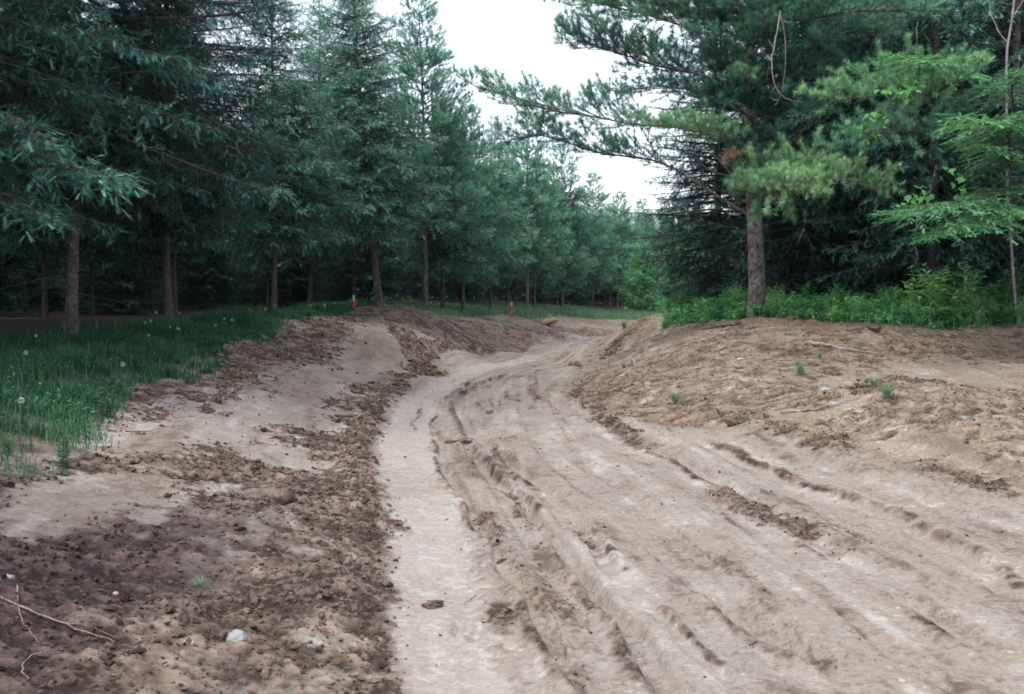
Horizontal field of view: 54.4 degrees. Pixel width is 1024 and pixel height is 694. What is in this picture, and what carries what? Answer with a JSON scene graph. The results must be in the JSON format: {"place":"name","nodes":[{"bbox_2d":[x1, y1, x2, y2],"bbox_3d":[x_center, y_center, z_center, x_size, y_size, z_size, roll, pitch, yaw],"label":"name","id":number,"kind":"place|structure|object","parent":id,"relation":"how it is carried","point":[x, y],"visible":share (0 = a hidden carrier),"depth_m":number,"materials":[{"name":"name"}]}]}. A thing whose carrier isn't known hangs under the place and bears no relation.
{"place":"outdoors","nodes":[
{"label":"outdoors","id":0,"kind":"place"},
{"bbox_2d":[0,304,613,693],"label":"earth bank","id":1,"kind":"structure","parent":0,"point":[76,499],"depth_m":5.97,"materials":[{"name":"soil"}]},
{"bbox_2d":[0,596,131,646],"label":"root","id":2,"kind":"object","parent":1,"relation":"on","point":[29,609],"visible":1,"depth_m":4.28,"materials":[{"name":"brown plant"}]},
{"bbox_2d":[51,438,81,468],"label":"weed","id":3,"kind":"object","parent":1,"relation":"on","point":[66,459],"visible":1,"depth_m":7.20,"materials":[{"name":"green plant"}]},
{"bbox_2d":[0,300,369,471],"bbox_3d":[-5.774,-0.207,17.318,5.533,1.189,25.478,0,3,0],"label":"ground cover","id":4,"kind":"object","parent":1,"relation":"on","point":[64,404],"visible":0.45,"depth_m":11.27,"materials":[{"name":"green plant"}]},
{"bbox_2d":[226,629,246,641],"bbox_3d":[-1.254,1.329,4.533,0.096,0.085,0.121,-2,3,-30],"label":"stone","id":5,"kind":"object","parent":1,"relation":"on","point":[236,635],"visible":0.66,"depth_m":4.50,"materials":[{"name":"white stone"}]},
{"bbox_2d":[254,487,297,504],"bbox_3d":[-1.729,1.118,7.081,0.376,0.244,0.258,-3,4,-42],"label":"dirt clod","id":6,"kind":"object","parent":1,"relation":"on","point":[281,496],"visible":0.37,"depth_m":7.05,"materials":[{"name":"soil"}]},
{"bbox_2d":[287,0,455,307],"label":"spruce tree","id":7,"kind":"object","parent":1,"relation":"on","point":[367,185],"visible":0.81,"depth_m":28.24,"materials":[{"name":"green plant"}]},
{"bbox_2d":[0,314,1023,693],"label":"soil clods","id":8,"kind":"object","parent":1,"relation":"on","point":[182,620],"visible":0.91,"depth_m":7.50,"materials":[{"name":"brown soil"}]},
{"bbox_2d":[349,297,659,319],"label":"grass","id":9,"kind":"structure","parent":0,"point":[453,307],"depth_m":47.26,"materials":[{"name":"green plant"}]},
{"bbox_2d":[12,0,1009,296],"label":"sky","id":10,"kind":"structure","parent":0,"point":[509,35],"materials":[{"name":"white"}]},
{"bbox_2d":[0,299,1023,483],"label":"forest floor","id":11,"kind":"structure","parent":0,"point":[16,322],"depth_m":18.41,"materials":[{"name":"green plant"}]},
{"bbox_2d":[0,104,66,315],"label":"fir tree","id":12,"kind":"object","parent":11,"relation":"on","point":[8,298],"visible":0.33,"depth_m":25.53,"materials":[{"name":"green plant"}]},
{"bbox_2d":[13,247,80,310],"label":"fir tree","id":13,"kind":"object","parent":11,"relation":"on","point":[53,305],"visible":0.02,"depth_m":39.68,"materials":[{"name":"green plant"}]},
{"bbox_2d":[0,1,117,316],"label":"spruce tree","id":14,"kind":"object","parent":11,"relation":"on","point":[43,253],"visible":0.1,"depth_m":22.39,"materials":[{"name":"green plant"}]},
{"bbox_2d":[0,72,120,312],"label":"fir tree","id":15,"kind":"object","parent":11,"relation":"on","point":[50,295],"visible":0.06,"depth_m":33.57,"materials":[{"name":"green plant"}]},
{"bbox_2d":[34,30,148,314],"bbox_3d":[-11.182,-4.568,26.410,3.867,7.773,3.479,-1,3,-15],"label":"spruce tree","id":16,"kind":"object","parent":11,"relation":"on","point":[94,254],"visible":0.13,"depth_m":26.48,"materials":[{"name":"green plant"}]},
{"bbox_2d":[35,219,171,314],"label":"fir tree","id":17,"kind":"object","parent":11,"relation":"on","point":[112,290],"visible":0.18,"depth_m":30.92,"materials":[{"name":"green plant"}]},
{"bbox_2d":[94,392,116,417],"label":"weed","id":18,"kind":"object","parent":11,"relation":"on","point":[109,407],"visible":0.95,"depth_m":9.75,"materials":[{"name":"green plant"}]},
{"bbox_2d":[79,251,163,311],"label":"fir tree","id":19,"kind":"object","parent":11,"relation":"on","point":[119,299],"visible":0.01,"depth_m":36.12,"materials":[{"name":"green plant"}]},
{"bbox_2d":[64,236,186,312],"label":"fir tree","id":20,"kind":"object","parent":11,"relation":"on","point":[141,292],"visible":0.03,"depth_m":33.94,"materials":[{"name":"green plant"}]},
{"bbox_2d":[0,0,257,251],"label":"spruce tree","id":21,"kind":"object","parent":11,"relation":"on","point":[29,142],"visible":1,"depth_m":11.67,"materials":[{"name":"green plant"}]},
{"bbox_2d":[96,143,206,315],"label":"spruce tree","id":22,"kind":"object","parent":11,"relation":"on","point":[155,270],"visible":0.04,"depth_m":29.34,"materials":[{"name":"green plant"}]},
{"bbox_2d":[0,0,319,339],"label":"spruce tree","id":23,"kind":"object","parent":11,"relation":"on","point":[139,80],"visible":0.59,"depth_m":15.25,"materials":[{"name":"green plant"}]},
{"bbox_2d":[20,0,312,320],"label":"spruce tree","id":24,"kind":"object","parent":11,"relation":"on","point":[163,229],"visible":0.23,"depth_m":19.26,"materials":[{"name":"green plant"}]},
{"bbox_2d":[107,6,253,315],"bbox_3d":[-7.943,-4.483,23.177,3.460,7.731,3.846,-2,4,-38],"label":"spruce tree","id":25,"kind":"object","parent":11,"relation":"on","point":[173,253],"visible":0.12,"depth_m":23.26,"materials":[{"name":"green plant"}]},
{"bbox_2d":[159,136,249,309],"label":"fir tree","id":26,"kind":"object","parent":11,"relation":"on","point":[205,284],"visible":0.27,"depth_m":36.32,"materials":[{"name":"green plant"}]},
{"bbox_2d":[159,166,250,309],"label":"fir tree","id":27,"kind":"object","parent":11,"relation":"on","point":[219,282],"visible":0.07,"depth_m":39.67,"materials":[{"name":"green plant"}]},
{"bbox_2d":[224,193,270,307],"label":"fir tree","id":28,"kind":"object","parent":11,"relation":"on","point":[247,279],"visible":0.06,"depth_m":46.42,"materials":[{"name":"green plant"}]},
{"bbox_2d":[216,74,304,308],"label":"spruce tree","id":29,"kind":"object","parent":11,"relation":"on","point":[248,257],"visible":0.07,"depth_m":33.33,"materials":[{"name":"green plant"}]},
{"bbox_2d":[190,0,375,309],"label":"spruce tree","id":30,"kind":"object","parent":11,"relation":"on","point":[272,216],"visible":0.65,"depth_m":25.11,"materials":[{"name":"green plant"}]},
{"bbox_2d":[232,130,334,306],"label":"fir tree","id":31,"kind":"object","parent":11,"relation":"on","point":[258,294],"visible":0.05,"depth_m":40.82,"materials":[{"name":"green plant"}]},
{"bbox_2d":[227,89,342,306],"bbox_3d":[-8.402,-5.637,37.211,4.397,9.000,4.919,-1,3,-11],"label":"fir tree","id":32,"kind":"object","parent":11,"relation":"on","point":[292,284],"visible":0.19,"depth_m":36.96,"materials":[{"name":"green plant"}]},
{"bbox_2d":[241,0,387,304],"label":"spruce tree","id":33,"kind":"object","parent":11,"relation":"on","point":[311,264],"visible":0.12,"depth_m":30.46,"materials":[{"name":"green plant"}]},
{"bbox_2d":[303,147,397,301],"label":"fir tree","id":34,"kind":"object","parent":11,"relation":"on","point":[340,282],"visible":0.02,"depth_m":41.80,"materials":[{"name":"green plant"}]},
{"bbox_2d":[306,90,422,302],"bbox_3d":[-5.744,-5.679,38.638,4.873,8.915,4.356,0,3,6],"label":"fir tree","id":35,"kind":"object","parent":11,"relation":"on","point":[366,290],"visible":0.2,"depth_m":38.50,"materials":[{"name":"green plant"}]},
{"bbox_2d":[301,0,427,299],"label":"spruce tree","id":36,"kind":"object","parent":11,"relation":"on","point":[353,277],"visible":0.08,"depth_m":32.93,"materials":[{"name":"green plant"}]},
{"bbox_2d":[368,239,409,299],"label":"fir tree","id":37,"kind":"object","parent":11,"relation":"on","point":[394,276],"visible":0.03,"depth_m":49.92,"materials":[{"name":"green plant"}]},
{"bbox_2d":[385,173,431,300],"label":"fir tree","id":38,"kind":"object","parent":11,"relation":"on","point":[405,289],"visible":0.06,"depth_m":53.02,"materials":[{"name":"green plant"}]},
{"bbox_2d":[390,144,468,302],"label":"fir tree","id":39,"kind":"object","parent":11,"relation":"on","point":[419,293],"visible":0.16,"depth_m":44.72,"materials":[{"name":"green plant"}]},
{"bbox_2d":[368,0,498,307],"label":"pine tree","id":40,"kind":"object","parent":11,"relation":"on","point":[433,58],"visible":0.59,"depth_m":34.80,"materials":[{"name":"green plant"}]},
{"bbox_2d":[383,95,497,309],"bbox_3d":[-2.594,-5.375,37.627,4.435,8.426,4.070,-1,4,-25],"label":"spruce tree","id":41,"kind":"object","parent":11,"relation":"on","point":[443,260],"visible":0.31,"depth_m":37.39,"materials":[{"name":"green plant"}]},
{"bbox_2d":[416,130,506,303],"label":"fir tree","id":42,"kind":"object","parent":11,"relation":"on","point":[476,290],"visible":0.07,"depth_m":47.11,"materials":[{"name":"green plant"}]},
{"bbox_2d":[406,95,517,310],"bbox_3d":[-1.939,-5.634,39.757,4.558,8.816,4.552,-1,3,-13],"label":"pine tree","id":43,"kind":"object","parent":11,"relation":"on","point":[483,165],"visible":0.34,"depth_m":39.54,"materials":[{"name":"green plant"}]},
{"bbox_2d":[436,154,503,300],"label":"fir tree","id":44,"kind":"object","parent":11,"relation":"on","point":[480,280],"depth_m":50.72,"materials":[{"name":"green plant"}]},
{"bbox_2d":[456,113,539,309],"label":"spruce tree","id":45,"kind":"object","parent":11,"relation":"on","point":[510,221],"visible":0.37,"depth_m":43.12,"materials":[{"name":"green plant"}]},
{"bbox_2d":[482,189,531,301],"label":"fir tree","id":46,"kind":"object","parent":11,"relation":"on","point":[499,290],"visible":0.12,"depth_m":57.09,"materials":[{"name":"green plant"}]},
{"bbox_2d":[486,141,550,301],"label":"pine tree","id":47,"kind":"object","parent":11,"relation":"on","point":[508,282],"visible":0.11,"depth_m":49.37,"materials":[{"name":"green plant"}]},
{"bbox_2d":[490,113,577,309],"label":"pine tree","id":48,"kind":"object","parent":11,"relation":"on","point":[543,201],"visible":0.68,"depth_m":46.85,"materials":[{"name":"green plant"}]},
{"bbox_2d":[509,212,560,304],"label":"fir tree","id":49,"kind":"object","parent":11,"relation":"on","point":[540,291],"visible":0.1,"depth_m":62.80,"materials":[{"name":"green plant"}]},
{"bbox_2d":[506,158,572,305],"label":"pine tree","id":50,"kind":"object","parent":11,"relation":"on","point":[550,277],"visible":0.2,"depth_m":52.03,"materials":[{"name":"green plant"}]},
{"bbox_2d":[535,190,586,304],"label":"pine tree","id":51,"kind":"object","parent":11,"relation":"on","point":[557,292],"visible":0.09,"depth_m":59.70,"materials":[{"name":"green plant"}]},
{"bbox_2d":[543,202,596,306],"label":"fir tree","id":52,"kind":"object","parent":11,"relation":"on","point":[570,300],"visible":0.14,"depth_m":68.39,"materials":[{"name":"green plant"}]},
{"bbox_2d":[533,139,609,305],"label":"pine tree","id":53,"kind":"object","parent":11,"relation":"on","point":[575,229],"visible":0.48,"depth_m":55.24,"materials":[{"name":"green plant"}]},
{"bbox_2d":[554,201,599,305],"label":"fir tree","id":54,"kind":"object","parent":11,"relation":"on","point":[584,293],"visible":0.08,"depth_m":73.34,"materials":[{"name":"green plant"}]},
{"bbox_2d":[565,171,629,307],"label":"pine tree","id":55,"kind":"object","parent":11,"relation":"on","point":[603,270],"visible":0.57,"depth_m":61.35,"materials":[{"name":"green plant"}]},
{"bbox_2d":[583,210,615,304],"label":"fir tree","id":56,"kind":"object","parent":11,"relation":"on","point":[598,298],"visible":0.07,"depth_m":83.73,"materials":[{"name":"green plant"}]},
{"bbox_2d":[590,211,621,305],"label":"spruce tree","id":57,"kind":"object","parent":11,"relation":"on","point":[596,283],"visible":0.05,"depth_m":75.64,"materials":[{"name":"green plant"}]},
{"bbox_2d":[586,203,628,305],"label":"pine tree","id":58,"kind":"object","parent":11,"relation":"on","point":[613,259],"visible":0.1,"depth_m":78.18,"materials":[{"name":"green plant"}]},
{"bbox_2d":[591,190,647,307],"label":"pine tree","id":59,"kind":"object","parent":11,"relation":"on","point":[623,229],"visible":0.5,"depth_m":69.36,"materials":[{"name":"green plant"}]},
{"bbox_2d":[600,204,640,304],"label":"fir tree","id":60,"kind":"object","parent":11,"relation":"on","point":[615,299],"visible":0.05,"depth_m":82.77,"materials":[{"name":"green plant"}]},
{"bbox_2d":[622,215,653,304],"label":"pine tree","id":61,"kind":"object","parent":11,"relation":"on","point":[637,222],"visible":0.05,"depth_m":78.16,"materials":[{"name":"green plant"}]},
{"bbox_2d":[627,198,652,242],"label":"pine tree","id":62,"kind":"object","parent":11,"relation":"on","point":[638,202],"visible":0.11,"depth_m":85.03,"materials":[{"name":"green plant"}]},
{"bbox_2d":[616,242,670,312],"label":"young fir tree","id":63,"kind":"object","parent":11,"relation":"on","point":[637,299],"visible":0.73,"depth_m":60.61,"materials":[{"name":"green plant"}]},
{"bbox_2d":[626,212,664,300],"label":"pine tree","id":64,"kind":"object","parent":11,"relation":"on","point":[647,232],"visible":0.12,"depth_m":72.31,"materials":[{"name":"green plant"}]},
{"bbox_2d":[653,241,698,307],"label":"young fir tree","id":65,"kind":"object","parent":11,"relation":"on","point":[670,291],"visible":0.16,"depth_m":64.37,"materials":[{"name":"green plant"}]},
{"bbox_2d":[654,192,705,291],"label":"pine tree","id":66,"kind":"object","parent":11,"relation":"on","point":[675,236],"visible":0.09,"depth_m":77.36,"materials":[{"name":"green plant"}]},
{"bbox_2d":[614,2,796,303],"bbox_3d":[5.607,-5.979,27.233,5.826,10.659,5.208,1,3,12],"label":"fir tree","id":67,"kind":"object","parent":11,"relation":"on","point":[718,237],"visible":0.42,"depth_m":27.03,"materials":[{"name":"green plant"}]},
{"bbox_2d":[444,0,993,317],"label":"white pine tree","id":68,"kind":"object","parent":11,"relation":"on","point":[752,179],"visible":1,"depth_m":19.87,"materials":[{"name":"green plant"}]},
{"bbox_2d":[728,282,745,306],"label":"leafy weed","id":69,"kind":"object","parent":11,"relation":"on","point":[734,295],"visible":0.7,"depth_m":23.79,"materials":[{"name":"green plant"}]},
{"bbox_2d":[685,0,871,287],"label":"pine tree","id":70,"kind":"object","parent":11,"relation":"on","point":[770,54],"visible":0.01,"depth_m":28.76,"materials":[{"name":"green plant"}]},
{"bbox_2d":[694,0,919,301],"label":"fir tree","id":71,"kind":"object","parent":11,"relation":"on","point":[809,270],"visible":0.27,"depth_m":24.13,"materials":[{"name":"green plant"}]},
{"bbox_2d":[826,281,847,309],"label":"leafy weed","id":72,"kind":"object","parent":11,"relation":"on","point":[840,290],"visible":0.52,"depth_m":20.36,"materials":[{"name":"green plant"}]},
{"bbox_2d":[657,291,1023,329],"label":"ground cover","id":73,"kind":"object","parent":11,"relation":"on","point":[887,315],"visible":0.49,"depth_m":20.28,"materials":[{"name":"green plant"}]},
{"bbox_2d":[738,0,963,295],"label":"spruce tree","id":74,"kind":"object","parent":11,"relation":"on","point":[821,220],"visible":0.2,"depth_m":23.15,"materials":[{"name":"green plant"}]},
{"bbox_2d":[847,296,865,322],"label":"leafy weed","id":75,"kind":"object","parent":11,"relation":"on","point":[856,308],"visible":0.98,"depth_m":18.89,"materials":[{"name":"green plant"}]},
{"bbox_2d":[764,2,972,300],"bbox_3d":[9.448,-6.338,26.711,6.238,11.414,5.576,0,3,-4],"label":"fir tree","id":76,"kind":"object","parent":11,"relation":"on","point":[845,265],"visible":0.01,"depth_m":26.30,"materials":[{"name":"green plant"}]},
{"bbox_2d":[871,288,898,317],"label":"leafy weed","id":77,"kind":"object","parent":11,"relation":"on","point":[886,304],"visible":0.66,"depth_m":19.61,"materials":[{"name":"green plant"}]},
{"bbox_2d":[774,0,1023,302],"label":"fir tree","id":78,"kind":"object","parent":11,"relation":"on","point":[900,231],"visible":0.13,"depth_m":22.75,"materials":[{"name":"green plant"}]},
{"bbox_2d":[792,0,1023,296],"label":"fir tree","id":79,"kind":"object","parent":11,"relation":"on","point":[941,74],"visible":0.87,"depth_m":19.86,"materials":[{"name":"green plant"}]},
{"bbox_2d":[892,275,938,309],"bbox_3d":[8.028,-1.029,19.995,0.870,0.918,0.835,-1,3,-27],"label":"leafy weed","id":80,"kind":"object","parent":11,"relation":"on","point":[911,294],"visible":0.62,"depth_m":19.88,"materials":[{"name":"green plant"}]},
{"bbox_2d":[906,263,952,320],"bbox_3d":[8.251,-1.083,19.544,0.937,1.163,0.768,3,4,42],"label":"leafy weed","id":81,"kind":"object","parent":11,"relation":"on","point":[935,299],"visible":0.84,"depth_m":19.51,"materials":[{"name":"green plant"}]},
{"bbox_2d":[925,267,961,312],"bbox_3d":[8.914,-1.179,20.463,0.657,0.996,0.802,-1,3,-19],"label":"leafy weed","id":82,"kind":"object","parent":11,"relation":"on","point":[947,281],"visible":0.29,"depth_m":20.40,"materials":[{"name":"green plant"}]},
{"bbox_2d":[866,0,1023,304],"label":"fir tree","id":83,"kind":"object","parent":11,"relation":"on","point":[986,130],"visible":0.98,"depth_m":17.44,"materials":[{"name":"green plant"}]},
{"bbox_2d":[837,73,929,173],"bbox_3d":[5.997,-3.497,16.088,1.540,1.876,0.592,0,3,0],"label":"climbing vine","id":84,"kind":"object","parent":83,"relation":"hanging from","point":[907,92],"visible":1,"depth_m":16.10,"materials":[{"name":"green plant"}]},
{"bbox_2d":[889,167,966,257],"bbox_3d":[6.537,-2.103,15.662,1.370,1.460,0.580,0,3,0],"label":"climbing vine","id":85,"kind":"object","parent":83,"relation":"attached to","point":[960,179],"visible":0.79,"depth_m":15.67,"materials":[{"name":"green plant"}]},
{"bbox_2d":[928,304,966,329],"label":"leafy weed","id":86,"kind":"object","parent":11,"relation":"on","point":[953,311],"visible":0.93,"depth_m":18.85,"materials":[{"name":"green plant"}]},
{"bbox_2d":[930,282,967,315],"bbox_3d":[8.571,-0.904,19.613,0.717,0.790,0.748,1,3,11],"label":"leafy weed","id":87,"kind":"object","parent":11,"relation":"on","point":[953,298],"visible":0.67,"depth_m":19.53,"materials":[{"name":"green plant"}]},
{"bbox_2d":[893,0,1023,302],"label":"fir tree","id":88,"kind":"object","parent":11,"relation":"on","point":[995,111],"visible":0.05,"depth_m":21.96,"materials":[{"name":"green plant"}]},
{"bbox_2d":[946,261,988,319],"bbox_3d":[9.027,-1.139,19.724,0.961,1.193,0.788,-2,3,-31],"label":"leafy weed","id":89,"kind":"object","parent":11,"relation":"on","point":[970,283],"visible":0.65,"depth_m":19.66,"materials":[{"name":"green plant"}]},
{"bbox_2d":[924,2,1023,291],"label":"fir tree","id":90,"kind":"object","parent":11,"relation":"on","point":[980,118],"depth_m":25.54,"materials":[{"name":"green plant"}]},
{"bbox_2d":[964,280,1001,307],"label":"leafy weed","id":91,"kind":"object","parent":11,"relation":"on","point":[982,291],"visible":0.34,"depth_m":19.85,"materials":[{"name":"green plant"}]},
{"bbox_2d":[955,281,1012,321],"bbox_3d":[9.065,-0.894,19.412,1.854,0.838,1.813,0,3,0],"label":"leafy weed","id":92,"kind":"object","parent":11,"relation":"on","point":[977,306],"visible":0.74,"depth_m":19.34,"materials":[{"name":"green plant"}]},
{"bbox_2d":[986,288,1012,311],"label":"leafy weed","id":93,"kind":"object","parent":11,"relation":"on","point":[999,297],"visible":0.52,"depth_m":19.64,"materials":[{"name":"green plant"}]},
{"bbox_2d":[985,305,1018,325],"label":"leafy weed","id":94,"kind":"object","parent":11,"relation":"on","point":[993,313],"visible":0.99,"depth_m":18.93,"materials":[{"name":"green plant"}]},
{"bbox_2d":[988,0,1023,313],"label":"birch sapling","id":95,"kind":"object","parent":11,"relation":"on","point":[1006,181],"visible":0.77,"depth_m":19.42,"materials":[{"name":"brown plant"}]},
{"bbox_2d":[991,256,1023,308],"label":"leafy weed","id":96,"kind":"object","parent":11,"relation":"on","point":[1009,289],"visible":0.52,"depth_m":20.09,"materials":[{"name":"green plant"}]},
{"bbox_2d":[369,332,1023,693],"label":"dirt road","id":97,"kind":"structure","parent":0,"point":[916,608],"depth_m":6.59,"materials":[{"name":"soil"}]},
{"bbox_2d":[421,599,443,608],"bbox_3d":[-0.428,1.425,5.488,0.088,0.078,0.150,2,4,40],"label":"dirt clod","id":98,"kind":"object","parent":97,"relation":"on","point":[431,604],"visible":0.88,"depth_m":5.45,"materials":[{"name":"soil"}]},
{"bbox_2d":[565,312,1023,491],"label":"earth bank","id":99,"kind":"structure","parent":0,"point":[916,441],"depth_m":14.63,"materials":[{"name":"soil"}]},
{"bbox_2d":[696,321,740,329],"bbox_3d":[4.141,-0.491,21.516,0.623,0.199,3.242,0,3,-5],"label":"stick","id":100,"kind":"object","parent":99,"relation":"on","point":[729,324],"visible":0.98,"depth_m":20.07,"materials":[{"name":"wood"}]},
{"bbox_2d":[724,415,746,425],"bbox_3d":[2.649,0.876,11.734,0.310,0.147,0.201,0,3,-2],"label":"rock","id":101,"kind":"object","parent":99,"relation":"on","point":[731,420],"visible":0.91,"depth_m":11.67,"materials":[{"name":"stone"}]},
{"bbox_2d":[780,396,859,412],"bbox_3d":[3.558,0.674,11.456,0.907,0.203,0.216,0,3,6],"label":"stick","id":102,"kind":"object","parent":99,"relation":"on","point":[782,411],"visible":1,"depth_m":11.43,"materials":[{"name":"brown wood"}]},
{"bbox_2d":[804,340,883,354],"bbox_3d":[5.482,0.006,16.619,1.381,0.200,0.291,3,4,44],"label":"stick","id":103,"kind":"object","parent":99,"relation":"on","point":[826,344],"visible":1,"depth_m":16.71,"materials":[{"name":"brown wood"}]},
{"bbox_2d":[866,379,904,399],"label":"grass clump","id":104,"kind":"object","parent":99,"relation":"on","point":[887,392],"visible":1,"depth_m":11.29,"materials":[{"name":"green plant"}]},
{"bbox_2d":[999,296,1023,324],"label":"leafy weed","id":105,"kind":"object","parent":99,"relation":"on","point":[1019,317],"visible":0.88,"depth_m":18.99,"materials":[{"name":"green plant"}]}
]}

